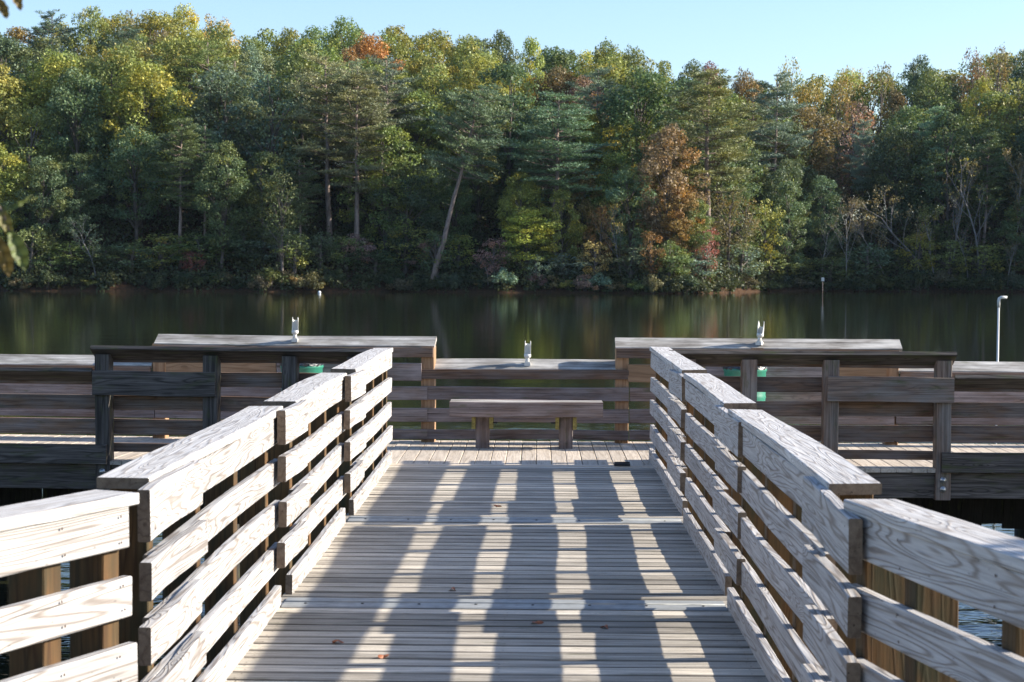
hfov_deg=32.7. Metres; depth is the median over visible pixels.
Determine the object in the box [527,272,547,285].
shrub
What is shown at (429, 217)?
broadleaf tree
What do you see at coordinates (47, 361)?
pier railing
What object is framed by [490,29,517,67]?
broadleaf tree
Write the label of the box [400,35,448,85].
broadleaf tree
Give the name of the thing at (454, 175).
broadleaf tree
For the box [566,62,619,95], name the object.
broadleaf tree
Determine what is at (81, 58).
broadleaf tree
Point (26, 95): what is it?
broadleaf tree
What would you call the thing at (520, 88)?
broadleaf tree
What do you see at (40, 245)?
shrub
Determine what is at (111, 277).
shrub
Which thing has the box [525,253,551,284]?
tree
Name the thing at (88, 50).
broadleaf tree
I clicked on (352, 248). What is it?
shrub
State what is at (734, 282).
shrub
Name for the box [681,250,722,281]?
tree
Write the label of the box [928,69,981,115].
broadleaf tree
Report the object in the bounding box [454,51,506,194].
broadleaf tree
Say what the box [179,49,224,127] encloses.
pine tree
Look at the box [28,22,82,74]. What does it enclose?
broadleaf tree
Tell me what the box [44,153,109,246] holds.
broadleaf tree
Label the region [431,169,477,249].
broadleaf tree
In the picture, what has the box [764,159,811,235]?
broadleaf tree
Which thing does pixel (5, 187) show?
broadleaf tree
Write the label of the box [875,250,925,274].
tree
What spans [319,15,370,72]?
broadleaf tree
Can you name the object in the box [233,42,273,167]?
broadleaf tree
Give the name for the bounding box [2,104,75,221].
broadleaf tree
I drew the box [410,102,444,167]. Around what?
broadleaf tree
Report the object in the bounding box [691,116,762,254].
broadleaf tree
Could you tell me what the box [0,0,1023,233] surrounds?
sky
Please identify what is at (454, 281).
shrub
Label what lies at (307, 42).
broadleaf tree
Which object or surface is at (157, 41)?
broadleaf tree
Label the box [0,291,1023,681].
water
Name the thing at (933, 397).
pier railing
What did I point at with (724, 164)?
broadleaf tree
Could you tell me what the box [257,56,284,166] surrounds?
broadleaf tree
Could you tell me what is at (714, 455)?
walkway railing
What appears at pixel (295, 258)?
shrub
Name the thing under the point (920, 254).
tree
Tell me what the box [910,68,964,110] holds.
broadleaf tree
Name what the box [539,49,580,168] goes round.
broadleaf tree
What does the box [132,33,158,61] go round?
broadleaf tree
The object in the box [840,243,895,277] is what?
tree
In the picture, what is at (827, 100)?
broadleaf tree
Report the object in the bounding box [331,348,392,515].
walkway railing
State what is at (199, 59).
pine tree
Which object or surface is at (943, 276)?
shrub
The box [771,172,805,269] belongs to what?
tree
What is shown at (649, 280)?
shrub
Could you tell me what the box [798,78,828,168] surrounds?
broadleaf tree
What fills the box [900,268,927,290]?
shrub
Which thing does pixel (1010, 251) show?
bare tree
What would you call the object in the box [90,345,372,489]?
pier railing
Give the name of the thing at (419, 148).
broadleaf tree
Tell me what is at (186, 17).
broadleaf tree
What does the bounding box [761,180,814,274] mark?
broadleaf tree
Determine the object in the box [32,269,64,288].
shrub
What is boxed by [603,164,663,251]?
broadleaf tree
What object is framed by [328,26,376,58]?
broadleaf tree
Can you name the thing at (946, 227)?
broadleaf tree
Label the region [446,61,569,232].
broadleaf tree
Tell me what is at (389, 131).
broadleaf tree
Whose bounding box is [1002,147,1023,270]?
bare tree
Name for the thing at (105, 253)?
shrub
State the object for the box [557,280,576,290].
shrub
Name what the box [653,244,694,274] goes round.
tree
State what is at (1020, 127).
broadleaf tree
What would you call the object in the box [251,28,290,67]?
broadleaf tree
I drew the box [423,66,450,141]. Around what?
broadleaf tree
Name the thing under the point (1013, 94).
broadleaf tree
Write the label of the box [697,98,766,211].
broadleaf tree
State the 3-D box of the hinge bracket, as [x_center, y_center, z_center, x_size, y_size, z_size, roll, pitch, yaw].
[1.010,1.127,15.981,0.145,0.036,0.058,0,2,1]
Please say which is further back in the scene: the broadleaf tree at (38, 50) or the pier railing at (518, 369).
the broadleaf tree at (38, 50)
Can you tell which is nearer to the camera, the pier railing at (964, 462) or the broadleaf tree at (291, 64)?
the pier railing at (964, 462)
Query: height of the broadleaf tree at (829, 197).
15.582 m
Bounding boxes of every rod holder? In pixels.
[291,317,297,341]
[524,341,530,365]
[755,321,763,344]
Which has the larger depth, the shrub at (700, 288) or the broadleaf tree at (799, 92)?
the broadleaf tree at (799, 92)
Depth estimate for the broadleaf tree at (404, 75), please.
299.74 m
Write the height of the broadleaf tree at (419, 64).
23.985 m
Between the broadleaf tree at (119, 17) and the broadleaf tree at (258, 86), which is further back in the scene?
the broadleaf tree at (119, 17)
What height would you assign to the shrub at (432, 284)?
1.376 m
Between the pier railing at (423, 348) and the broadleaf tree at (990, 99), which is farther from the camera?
the broadleaf tree at (990, 99)
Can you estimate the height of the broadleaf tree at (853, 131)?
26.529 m
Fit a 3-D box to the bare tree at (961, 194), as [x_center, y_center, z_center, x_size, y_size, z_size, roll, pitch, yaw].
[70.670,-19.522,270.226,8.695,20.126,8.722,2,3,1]
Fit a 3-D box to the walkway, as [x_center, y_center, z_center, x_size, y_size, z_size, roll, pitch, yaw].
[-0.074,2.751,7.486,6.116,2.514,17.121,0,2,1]
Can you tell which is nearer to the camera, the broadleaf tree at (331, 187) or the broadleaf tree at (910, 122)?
the broadleaf tree at (331, 187)
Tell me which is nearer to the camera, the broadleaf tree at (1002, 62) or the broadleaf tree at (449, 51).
the broadleaf tree at (449, 51)
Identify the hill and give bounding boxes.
[0,167,1023,293]
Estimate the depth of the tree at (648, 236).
232.84 m
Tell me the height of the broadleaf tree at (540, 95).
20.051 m
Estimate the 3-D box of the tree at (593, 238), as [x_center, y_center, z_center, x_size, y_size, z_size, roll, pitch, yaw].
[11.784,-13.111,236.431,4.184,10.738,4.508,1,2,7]
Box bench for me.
[449,399,602,448]
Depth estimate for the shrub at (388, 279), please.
235.80 m
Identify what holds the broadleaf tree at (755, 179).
on the hill
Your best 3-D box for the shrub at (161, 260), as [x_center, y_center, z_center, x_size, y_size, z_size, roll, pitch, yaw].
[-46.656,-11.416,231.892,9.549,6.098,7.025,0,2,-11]
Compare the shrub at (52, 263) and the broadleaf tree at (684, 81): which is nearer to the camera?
the shrub at (52, 263)
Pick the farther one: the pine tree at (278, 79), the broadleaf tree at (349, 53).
the broadleaf tree at (349, 53)
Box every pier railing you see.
[0,354,154,434]
[0,367,106,463]
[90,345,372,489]
[152,334,436,441]
[421,359,628,439]
[614,338,901,444]
[669,350,956,499]
[895,361,1023,442]
[941,375,1023,472]
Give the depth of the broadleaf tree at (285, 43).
304.53 m
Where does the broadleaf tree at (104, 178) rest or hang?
on the hill
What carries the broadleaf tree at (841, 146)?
on the hill
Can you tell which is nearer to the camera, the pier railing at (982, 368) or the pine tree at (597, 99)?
the pier railing at (982, 368)
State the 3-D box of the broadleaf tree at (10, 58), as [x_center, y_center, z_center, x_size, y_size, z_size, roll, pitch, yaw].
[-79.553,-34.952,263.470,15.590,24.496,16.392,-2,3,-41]
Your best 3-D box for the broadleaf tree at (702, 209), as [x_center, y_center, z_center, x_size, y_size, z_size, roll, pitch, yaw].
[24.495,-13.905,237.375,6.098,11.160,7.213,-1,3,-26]
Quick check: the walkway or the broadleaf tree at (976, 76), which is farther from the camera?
the broadleaf tree at (976, 76)
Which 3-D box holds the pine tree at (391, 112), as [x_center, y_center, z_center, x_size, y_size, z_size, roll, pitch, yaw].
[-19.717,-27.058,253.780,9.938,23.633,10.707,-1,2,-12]
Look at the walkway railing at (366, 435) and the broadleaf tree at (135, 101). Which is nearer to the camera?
the walkway railing at (366, 435)
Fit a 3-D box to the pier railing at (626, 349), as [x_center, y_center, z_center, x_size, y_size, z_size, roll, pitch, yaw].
[2.557,0.647,18.169,2.971,1.344,0.225,0,2,1]
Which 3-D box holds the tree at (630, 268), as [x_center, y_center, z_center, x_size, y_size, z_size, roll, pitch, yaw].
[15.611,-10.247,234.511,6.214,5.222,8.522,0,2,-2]
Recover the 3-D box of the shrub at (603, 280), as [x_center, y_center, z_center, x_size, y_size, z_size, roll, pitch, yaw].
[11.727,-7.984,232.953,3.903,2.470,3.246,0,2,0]
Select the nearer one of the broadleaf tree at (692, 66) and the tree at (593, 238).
the tree at (593, 238)
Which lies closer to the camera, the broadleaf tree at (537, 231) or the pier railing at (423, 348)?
the pier railing at (423, 348)
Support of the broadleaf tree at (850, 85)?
on the hill
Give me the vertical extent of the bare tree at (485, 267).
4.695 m
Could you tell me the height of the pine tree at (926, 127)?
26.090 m
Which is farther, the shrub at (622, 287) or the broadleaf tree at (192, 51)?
the broadleaf tree at (192, 51)
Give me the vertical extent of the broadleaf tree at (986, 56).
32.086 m
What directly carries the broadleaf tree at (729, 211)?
on the hill
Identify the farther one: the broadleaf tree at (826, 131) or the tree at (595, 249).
the broadleaf tree at (826, 131)
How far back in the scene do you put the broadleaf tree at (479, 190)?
249.56 m
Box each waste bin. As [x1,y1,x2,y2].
[280,363,323,391]
[722,367,767,400]
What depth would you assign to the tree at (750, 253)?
249.20 m
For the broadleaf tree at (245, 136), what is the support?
on the hill
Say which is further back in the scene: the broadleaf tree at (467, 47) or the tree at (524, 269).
the broadleaf tree at (467, 47)
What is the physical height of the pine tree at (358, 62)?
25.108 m
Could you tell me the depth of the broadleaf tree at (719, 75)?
330.44 m
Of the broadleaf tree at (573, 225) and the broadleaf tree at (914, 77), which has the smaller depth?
the broadleaf tree at (573, 225)
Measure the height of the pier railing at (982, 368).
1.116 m
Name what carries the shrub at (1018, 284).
on the hill
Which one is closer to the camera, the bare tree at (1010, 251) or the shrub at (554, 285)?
the shrub at (554, 285)
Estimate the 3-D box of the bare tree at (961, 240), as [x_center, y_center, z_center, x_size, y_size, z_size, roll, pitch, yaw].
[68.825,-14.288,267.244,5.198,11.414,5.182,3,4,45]
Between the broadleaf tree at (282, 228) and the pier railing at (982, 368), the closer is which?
the pier railing at (982, 368)
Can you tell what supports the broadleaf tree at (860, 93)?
on the hill
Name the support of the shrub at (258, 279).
on the hill
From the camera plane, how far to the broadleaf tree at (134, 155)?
235.35 m
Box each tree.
[0,32,33,124]
[0,36,54,192]
[0,36,85,192]
[0,63,42,178]
[0,79,63,215]
[0,143,45,241]
[0,149,39,220]
[0,155,84,265]
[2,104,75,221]
[4,26,32,73]
[14,47,109,178]
[21,9,78,68]
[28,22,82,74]
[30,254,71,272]
[37,46,84,77]
[37,66,118,216]
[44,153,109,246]
[52,56,97,152]
[60,63,127,203]
[63,5,116,56]
[64,213,102,275]
[65,44,154,219]
[71,20,130,56]
[73,43,107,97]
[74,10,154,54]
[95,57,197,230]
[96,38,180,99]
[97,124,172,254]
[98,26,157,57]
[108,88,176,215]
[114,71,186,216]
[120,9,151,33]
[121,9,187,43]
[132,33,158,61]
[140,13,181,39]
[143,29,182,74]
[145,118,210,268]
[146,82,193,223]
[149,34,190,145]
[150,64,190,196]
[151,55,185,98]
[153,2,203,56]
[155,30,222,190]
[171,36,219,125]
[172,37,252,130]
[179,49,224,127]
[179,61,268,235]
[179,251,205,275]
[182,123,224,253]
[193,140,255,270]
[197,14,239,137]
[198,21,234,56]
[198,23,251,70]
[200,87,270,211]
[206,59,258,138]
[210,97,290,227]
[220,150,312,256]
[228,34,282,70]
[229,67,307,238]
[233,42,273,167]
[244,76,283,172]
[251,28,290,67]
[252,170,305,284]
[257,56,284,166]
[261,76,298,205]
[264,51,382,253]
[266,43,343,199]
[269,26,310,72]
[271,37,350,193]
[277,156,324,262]
[298,25,348,167]
[311,147,354,209]
[315,66,403,262]
[317,58,376,226]
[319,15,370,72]
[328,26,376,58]
[331,123,442,253]
[334,58,412,175]
[340,54,435,217]
[340,64,407,188]
[341,47,360,137]
[343,32,405,73]
[351,77,401,232]
[366,72,426,204]
[367,164,443,271]
[370,27,413,66]
[375,25,418,92]
[375,89,459,234]
[390,52,458,166]
[391,63,414,140]
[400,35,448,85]
[405,235,445,277]
[408,28,456,65]
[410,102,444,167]
[411,63,459,198]
[411,88,481,217]
[414,154,447,247]
[421,84,522,283]
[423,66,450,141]
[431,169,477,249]
[438,128,482,228]
[439,58,540,210]
[440,53,516,215]
[441,89,511,242]
[442,34,530,81]
[444,39,506,82]
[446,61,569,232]
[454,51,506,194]
[463,36,489,77]
[470,255,496,284]
[473,237,512,282]
[486,94,538,186]
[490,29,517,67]
[494,171,546,271]
[496,209,564,276]
[497,67,550,116]
[498,172,546,249]
[499,91,618,269]
[502,238,551,278]
[508,49,552,88]
[509,109,571,245]
[513,84,556,175]
[518,36,553,100]
[525,45,590,92]
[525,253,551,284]
[526,65,594,207]
[535,189,587,265]
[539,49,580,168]
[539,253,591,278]
[546,111,609,229]
[562,169,608,263]
[564,65,627,227]
[564,75,609,182]
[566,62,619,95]
[570,49,595,74]
[571,55,637,192]
[575,36,629,78]
[575,70,694,231]
[575,110,604,209]
[575,240,614,275]
[577,151,653,257]
[583,205,612,268]
[592,202,626,279]
[595,120,646,218]
[599,65,669,165]
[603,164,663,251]
[606,245,650,282]
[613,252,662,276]
[618,45,666,83]
[631,90,669,210]
[632,139,697,246]
[633,123,711,242]
[639,230,665,275]
[651,137,693,216]
[652,60,688,112]
[652,240,689,276]
[653,114,726,222]
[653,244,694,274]
[655,67,772,266]
[658,184,704,258]
[662,77,716,203]
[670,198,720,270]
[671,59,706,111]
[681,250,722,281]
[688,137,771,242]
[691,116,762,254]
[691,130,743,208]
[691,227,719,278]
[694,61,721,115]
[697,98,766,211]
[698,93,774,212]
[703,243,766,283]
[710,191,762,276]
[715,73,734,110]
[722,191,770,276]
[730,68,765,235]
[734,102,778,239]
[739,70,817,261]
[739,80,782,216]
[742,198,786,276]
[745,103,826,219]
[749,80,771,198]
[750,250,804,279]
[753,136,824,214]
[756,168,802,272]
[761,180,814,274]
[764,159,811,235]
[768,256,814,274]
[770,123,826,254]
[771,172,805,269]
[772,56,813,125]
[773,106,857,255]
[778,72,817,128]
[791,73,865,235]
[797,175,847,264]
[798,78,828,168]
[811,214,842,270]
[814,129,853,218]
[822,80,858,185]
[823,69,879,218]
[823,97,875,243]
[824,194,863,279]
[827,65,873,225]
[829,71,903,176]
[837,202,890,278]
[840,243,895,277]
[841,118,885,252]
[846,184,938,269]
[850,124,946,256]
[850,134,886,227]
[858,61,899,220]
[869,126,922,211]
[872,73,914,126]
[874,88,917,226]
[874,105,971,248]
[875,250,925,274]
[883,146,917,246]
[884,69,938,126]
[894,54,937,222]
[894,233,937,273]
[900,205,945,284]
[901,70,958,218]
[902,111,986,251]
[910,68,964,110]
[910,96,979,206]
[910,105,957,262]
[915,83,981,213]
[925,134,982,238]
[925,238,968,273]
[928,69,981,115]
[941,157,982,269]
[942,116,1022,244]
[944,153,1000,271]
[949,47,988,127]
[951,90,1023,233]
[951,212,978,279]
[954,50,1023,119]
[956,76,997,219]
[956,243,1005,276]
[958,54,1009,125]
[961,132,1009,257]
[977,62,1023,196]
[980,44,1016,183]
[984,94,1023,201]
[986,78,1023,230]
[993,196,1023,260]
[993,246,1023,271]
[998,49,1023,141]
[1000,120,1023,216]
[1000,230,1023,284]
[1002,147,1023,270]
[1006,108,1023,190]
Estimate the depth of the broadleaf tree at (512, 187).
237.18 m
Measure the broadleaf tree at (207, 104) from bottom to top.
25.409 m
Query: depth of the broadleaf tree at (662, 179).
249.78 m
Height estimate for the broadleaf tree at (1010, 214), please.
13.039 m
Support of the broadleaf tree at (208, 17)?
on the hill
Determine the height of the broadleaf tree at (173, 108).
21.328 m
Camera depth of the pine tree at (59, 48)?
268.56 m
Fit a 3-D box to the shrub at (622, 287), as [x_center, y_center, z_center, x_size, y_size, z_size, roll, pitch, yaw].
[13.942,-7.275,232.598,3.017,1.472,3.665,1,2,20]
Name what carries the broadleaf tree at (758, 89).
on the hill
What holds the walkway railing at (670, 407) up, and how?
on the walkway
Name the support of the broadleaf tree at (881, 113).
on the hill
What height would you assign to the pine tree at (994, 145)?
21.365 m
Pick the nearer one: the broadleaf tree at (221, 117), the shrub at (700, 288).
the shrub at (700, 288)
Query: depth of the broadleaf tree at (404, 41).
307.27 m
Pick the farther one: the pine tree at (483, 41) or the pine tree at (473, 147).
the pine tree at (483, 41)
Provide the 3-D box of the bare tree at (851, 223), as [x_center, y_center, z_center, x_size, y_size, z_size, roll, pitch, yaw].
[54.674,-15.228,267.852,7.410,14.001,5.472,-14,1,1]
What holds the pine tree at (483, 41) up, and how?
on the hill
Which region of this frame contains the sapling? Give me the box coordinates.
[0,0,28,275]
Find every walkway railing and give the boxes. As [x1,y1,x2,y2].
[0,489,138,681]
[97,406,282,681]
[263,373,346,596]
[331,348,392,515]
[649,347,706,515]
[683,373,756,597]
[727,409,881,681]
[844,499,1023,681]
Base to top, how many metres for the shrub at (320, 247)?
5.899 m
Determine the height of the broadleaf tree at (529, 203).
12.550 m
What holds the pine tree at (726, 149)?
on the hill
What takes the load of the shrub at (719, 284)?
on the hill
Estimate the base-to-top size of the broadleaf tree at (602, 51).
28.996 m
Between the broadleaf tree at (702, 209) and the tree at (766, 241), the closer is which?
the broadleaf tree at (702, 209)
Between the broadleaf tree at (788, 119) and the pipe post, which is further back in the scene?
the broadleaf tree at (788, 119)
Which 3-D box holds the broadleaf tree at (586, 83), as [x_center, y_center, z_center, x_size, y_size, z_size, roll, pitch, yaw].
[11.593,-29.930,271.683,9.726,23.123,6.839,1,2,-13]
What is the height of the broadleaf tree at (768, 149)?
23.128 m
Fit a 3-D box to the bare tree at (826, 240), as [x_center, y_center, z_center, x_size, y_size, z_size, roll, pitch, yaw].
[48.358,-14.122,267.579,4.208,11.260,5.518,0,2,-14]
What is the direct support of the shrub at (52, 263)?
on the hill
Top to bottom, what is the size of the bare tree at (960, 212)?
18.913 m
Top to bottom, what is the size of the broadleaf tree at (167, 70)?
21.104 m
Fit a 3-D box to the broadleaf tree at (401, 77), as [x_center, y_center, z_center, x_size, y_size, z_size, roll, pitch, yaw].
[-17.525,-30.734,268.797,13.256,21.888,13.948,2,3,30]
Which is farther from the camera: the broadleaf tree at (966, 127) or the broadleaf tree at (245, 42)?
the broadleaf tree at (245, 42)
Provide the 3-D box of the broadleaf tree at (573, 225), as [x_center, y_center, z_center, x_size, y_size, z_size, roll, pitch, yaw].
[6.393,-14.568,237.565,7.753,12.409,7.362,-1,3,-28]
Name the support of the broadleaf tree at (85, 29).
on the hill
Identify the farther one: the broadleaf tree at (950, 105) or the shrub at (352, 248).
the broadleaf tree at (950, 105)
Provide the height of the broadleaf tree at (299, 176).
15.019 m
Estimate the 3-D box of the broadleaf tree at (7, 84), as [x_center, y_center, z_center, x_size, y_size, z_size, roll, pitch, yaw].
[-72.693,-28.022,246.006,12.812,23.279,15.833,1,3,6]
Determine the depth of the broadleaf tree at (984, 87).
304.64 m
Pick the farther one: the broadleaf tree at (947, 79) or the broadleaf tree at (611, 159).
the broadleaf tree at (947, 79)
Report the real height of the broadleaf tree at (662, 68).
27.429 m
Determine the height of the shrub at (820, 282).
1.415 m
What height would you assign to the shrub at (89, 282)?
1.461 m
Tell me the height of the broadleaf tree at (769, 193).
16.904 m
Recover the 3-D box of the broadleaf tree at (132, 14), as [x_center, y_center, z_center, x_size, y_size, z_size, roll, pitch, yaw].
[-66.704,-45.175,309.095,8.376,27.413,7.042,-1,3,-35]
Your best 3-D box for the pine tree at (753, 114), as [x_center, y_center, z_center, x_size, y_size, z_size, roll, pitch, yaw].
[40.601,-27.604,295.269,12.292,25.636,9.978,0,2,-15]
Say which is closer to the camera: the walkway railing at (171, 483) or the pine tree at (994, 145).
the walkway railing at (171, 483)
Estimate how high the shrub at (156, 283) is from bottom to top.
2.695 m
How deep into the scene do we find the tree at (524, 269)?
234.95 m
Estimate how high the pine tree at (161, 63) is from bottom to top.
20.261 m
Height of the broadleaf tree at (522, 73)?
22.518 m
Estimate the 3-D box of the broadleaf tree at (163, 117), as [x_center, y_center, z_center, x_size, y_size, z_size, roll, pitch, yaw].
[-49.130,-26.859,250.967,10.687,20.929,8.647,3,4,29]
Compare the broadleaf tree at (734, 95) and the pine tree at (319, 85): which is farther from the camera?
the broadleaf tree at (734, 95)
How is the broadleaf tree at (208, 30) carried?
on the hill
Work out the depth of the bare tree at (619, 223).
235.15 m
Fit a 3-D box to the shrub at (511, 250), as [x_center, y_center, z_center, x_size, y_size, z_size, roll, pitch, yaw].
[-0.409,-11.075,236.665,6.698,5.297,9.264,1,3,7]
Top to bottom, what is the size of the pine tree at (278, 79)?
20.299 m
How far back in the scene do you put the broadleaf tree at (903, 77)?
341.00 m
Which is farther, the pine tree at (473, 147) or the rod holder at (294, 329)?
the pine tree at (473, 147)
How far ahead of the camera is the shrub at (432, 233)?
236.59 m
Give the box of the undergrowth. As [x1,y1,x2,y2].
[0,100,1022,293]
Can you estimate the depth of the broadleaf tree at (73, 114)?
240.69 m
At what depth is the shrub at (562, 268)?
234.33 m
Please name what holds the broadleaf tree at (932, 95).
on the hill
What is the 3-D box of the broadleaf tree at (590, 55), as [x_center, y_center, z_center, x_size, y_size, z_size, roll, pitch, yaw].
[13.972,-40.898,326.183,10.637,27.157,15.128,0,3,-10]
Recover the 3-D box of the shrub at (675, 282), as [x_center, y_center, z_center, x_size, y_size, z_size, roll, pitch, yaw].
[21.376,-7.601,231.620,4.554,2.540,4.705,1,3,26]
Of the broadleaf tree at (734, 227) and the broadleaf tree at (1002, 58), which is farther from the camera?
the broadleaf tree at (1002, 58)
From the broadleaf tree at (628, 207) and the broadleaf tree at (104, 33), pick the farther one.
the broadleaf tree at (104, 33)
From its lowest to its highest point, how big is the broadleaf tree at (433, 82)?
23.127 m
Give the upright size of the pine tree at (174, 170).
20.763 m
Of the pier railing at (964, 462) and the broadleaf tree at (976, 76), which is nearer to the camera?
the pier railing at (964, 462)
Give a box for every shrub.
[8,277,33,289]
[13,225,59,273]
[19,276,39,282]
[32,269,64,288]
[38,241,100,271]
[47,277,72,282]
[73,276,98,285]
[80,247,129,269]
[92,242,157,277]
[97,270,122,286]
[124,233,197,275]
[146,272,169,289]
[152,243,195,267]
[154,232,231,268]
[184,234,257,267]
[192,272,227,288]
[237,229,308,270]
[247,275,271,289]
[252,267,288,288]
[270,233,314,276]
[279,270,305,288]
[293,272,325,289]
[298,231,339,269]
[324,270,345,285]
[326,236,369,271]
[333,233,376,269]
[371,226,430,272]
[382,268,404,285]
[386,278,414,289]
[404,279,445,288]
[416,230,462,278]
[436,234,479,273]
[437,272,461,288]
[474,276,504,286]
[485,240,531,273]
[491,267,518,286]
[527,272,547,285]
[543,275,570,289]
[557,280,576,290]
[573,273,598,290]
[586,272,613,289]
[604,281,627,290]
[625,280,644,290]
[642,274,664,292]
[659,274,688,291]
[665,274,699,293]
[689,282,709,293]
[712,281,731,287]
[724,278,739,286]
[740,277,758,289]
[760,280,789,291]
[790,277,815,286]
[812,280,833,287]
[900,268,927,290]
[909,270,934,288]
[928,269,958,286]
[1001,271,1023,283]
[1008,274,1023,290]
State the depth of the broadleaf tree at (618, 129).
254.18 m
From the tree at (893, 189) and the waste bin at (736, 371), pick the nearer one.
the waste bin at (736, 371)
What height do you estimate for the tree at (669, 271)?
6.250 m
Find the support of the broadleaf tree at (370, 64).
on the hill
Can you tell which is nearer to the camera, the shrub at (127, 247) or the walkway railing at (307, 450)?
the walkway railing at (307, 450)
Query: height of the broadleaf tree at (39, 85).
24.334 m
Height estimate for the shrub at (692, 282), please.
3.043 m
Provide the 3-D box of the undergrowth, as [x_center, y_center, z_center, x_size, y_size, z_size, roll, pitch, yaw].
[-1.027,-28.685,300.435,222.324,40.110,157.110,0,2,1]
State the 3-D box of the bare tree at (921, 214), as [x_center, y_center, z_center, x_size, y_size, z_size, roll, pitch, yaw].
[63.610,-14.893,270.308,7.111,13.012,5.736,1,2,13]
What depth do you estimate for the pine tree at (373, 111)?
238.30 m
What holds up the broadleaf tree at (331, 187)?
on the hill
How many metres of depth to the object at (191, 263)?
231.04 m
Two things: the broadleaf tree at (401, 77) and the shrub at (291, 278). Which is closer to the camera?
the shrub at (291, 278)
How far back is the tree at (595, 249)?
233.79 m
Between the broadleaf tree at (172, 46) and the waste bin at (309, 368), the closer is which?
the waste bin at (309, 368)
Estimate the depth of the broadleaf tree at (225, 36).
289.98 m
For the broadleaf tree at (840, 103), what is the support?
on the hill
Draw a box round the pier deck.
[0,434,1023,600]
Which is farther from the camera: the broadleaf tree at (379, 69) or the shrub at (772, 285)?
the broadleaf tree at (379, 69)
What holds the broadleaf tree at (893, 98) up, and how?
on the hill
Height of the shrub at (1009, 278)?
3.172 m
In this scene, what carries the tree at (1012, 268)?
on the hill
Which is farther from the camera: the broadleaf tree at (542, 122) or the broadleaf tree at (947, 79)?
the broadleaf tree at (947, 79)
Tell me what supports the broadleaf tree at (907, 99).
on the hill
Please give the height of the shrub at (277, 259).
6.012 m
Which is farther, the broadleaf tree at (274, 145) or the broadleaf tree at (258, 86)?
the broadleaf tree at (258, 86)
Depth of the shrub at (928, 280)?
265.61 m
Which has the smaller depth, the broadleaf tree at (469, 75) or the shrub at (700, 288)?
the shrub at (700, 288)
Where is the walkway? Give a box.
[225,466,768,681]
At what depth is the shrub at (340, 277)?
232.75 m
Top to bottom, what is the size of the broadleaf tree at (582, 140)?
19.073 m
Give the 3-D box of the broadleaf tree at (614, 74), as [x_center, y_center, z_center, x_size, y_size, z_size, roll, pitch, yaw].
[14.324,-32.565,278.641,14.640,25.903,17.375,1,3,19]
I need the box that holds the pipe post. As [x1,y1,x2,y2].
[995,296,1006,443]
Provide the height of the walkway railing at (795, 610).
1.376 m
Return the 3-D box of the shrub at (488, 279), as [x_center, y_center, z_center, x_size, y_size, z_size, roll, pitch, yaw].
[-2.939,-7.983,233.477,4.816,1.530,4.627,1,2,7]
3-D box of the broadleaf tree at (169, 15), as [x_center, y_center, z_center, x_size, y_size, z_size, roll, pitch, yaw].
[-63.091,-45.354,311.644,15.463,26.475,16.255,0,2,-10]
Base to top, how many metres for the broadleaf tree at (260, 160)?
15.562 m
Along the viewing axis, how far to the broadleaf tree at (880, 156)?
280.86 m
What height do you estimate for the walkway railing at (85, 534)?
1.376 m
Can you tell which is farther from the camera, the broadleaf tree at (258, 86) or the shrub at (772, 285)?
the broadleaf tree at (258, 86)
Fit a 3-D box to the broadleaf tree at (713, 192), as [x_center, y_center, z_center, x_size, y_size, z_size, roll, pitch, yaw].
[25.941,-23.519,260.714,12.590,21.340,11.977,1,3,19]
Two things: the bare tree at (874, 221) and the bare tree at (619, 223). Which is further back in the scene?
the bare tree at (874, 221)
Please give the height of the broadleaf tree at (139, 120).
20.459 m
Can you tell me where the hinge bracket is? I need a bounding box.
[614,462,629,465]
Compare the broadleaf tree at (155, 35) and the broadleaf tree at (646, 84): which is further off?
the broadleaf tree at (155, 35)
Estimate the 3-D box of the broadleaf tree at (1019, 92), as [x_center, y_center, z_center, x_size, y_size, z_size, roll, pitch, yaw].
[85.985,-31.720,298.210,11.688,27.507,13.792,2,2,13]
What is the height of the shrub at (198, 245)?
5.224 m
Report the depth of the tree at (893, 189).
291.73 m
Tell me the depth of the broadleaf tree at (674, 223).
235.69 m
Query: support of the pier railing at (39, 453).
on the pier deck
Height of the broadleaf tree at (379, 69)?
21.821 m
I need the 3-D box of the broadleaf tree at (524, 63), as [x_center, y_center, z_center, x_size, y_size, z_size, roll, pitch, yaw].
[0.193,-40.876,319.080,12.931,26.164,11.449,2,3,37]
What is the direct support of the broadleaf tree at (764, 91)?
on the hill
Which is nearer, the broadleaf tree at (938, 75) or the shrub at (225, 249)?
the shrub at (225, 249)
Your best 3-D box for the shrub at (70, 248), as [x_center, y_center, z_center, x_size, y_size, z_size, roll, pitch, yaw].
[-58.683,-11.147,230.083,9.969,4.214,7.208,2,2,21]
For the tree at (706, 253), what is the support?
on the hill
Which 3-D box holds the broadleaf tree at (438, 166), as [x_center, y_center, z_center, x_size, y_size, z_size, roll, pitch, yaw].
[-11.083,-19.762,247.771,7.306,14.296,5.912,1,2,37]
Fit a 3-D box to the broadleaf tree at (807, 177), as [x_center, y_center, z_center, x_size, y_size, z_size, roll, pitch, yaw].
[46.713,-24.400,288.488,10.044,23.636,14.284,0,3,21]
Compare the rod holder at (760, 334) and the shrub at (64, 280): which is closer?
the rod holder at (760, 334)

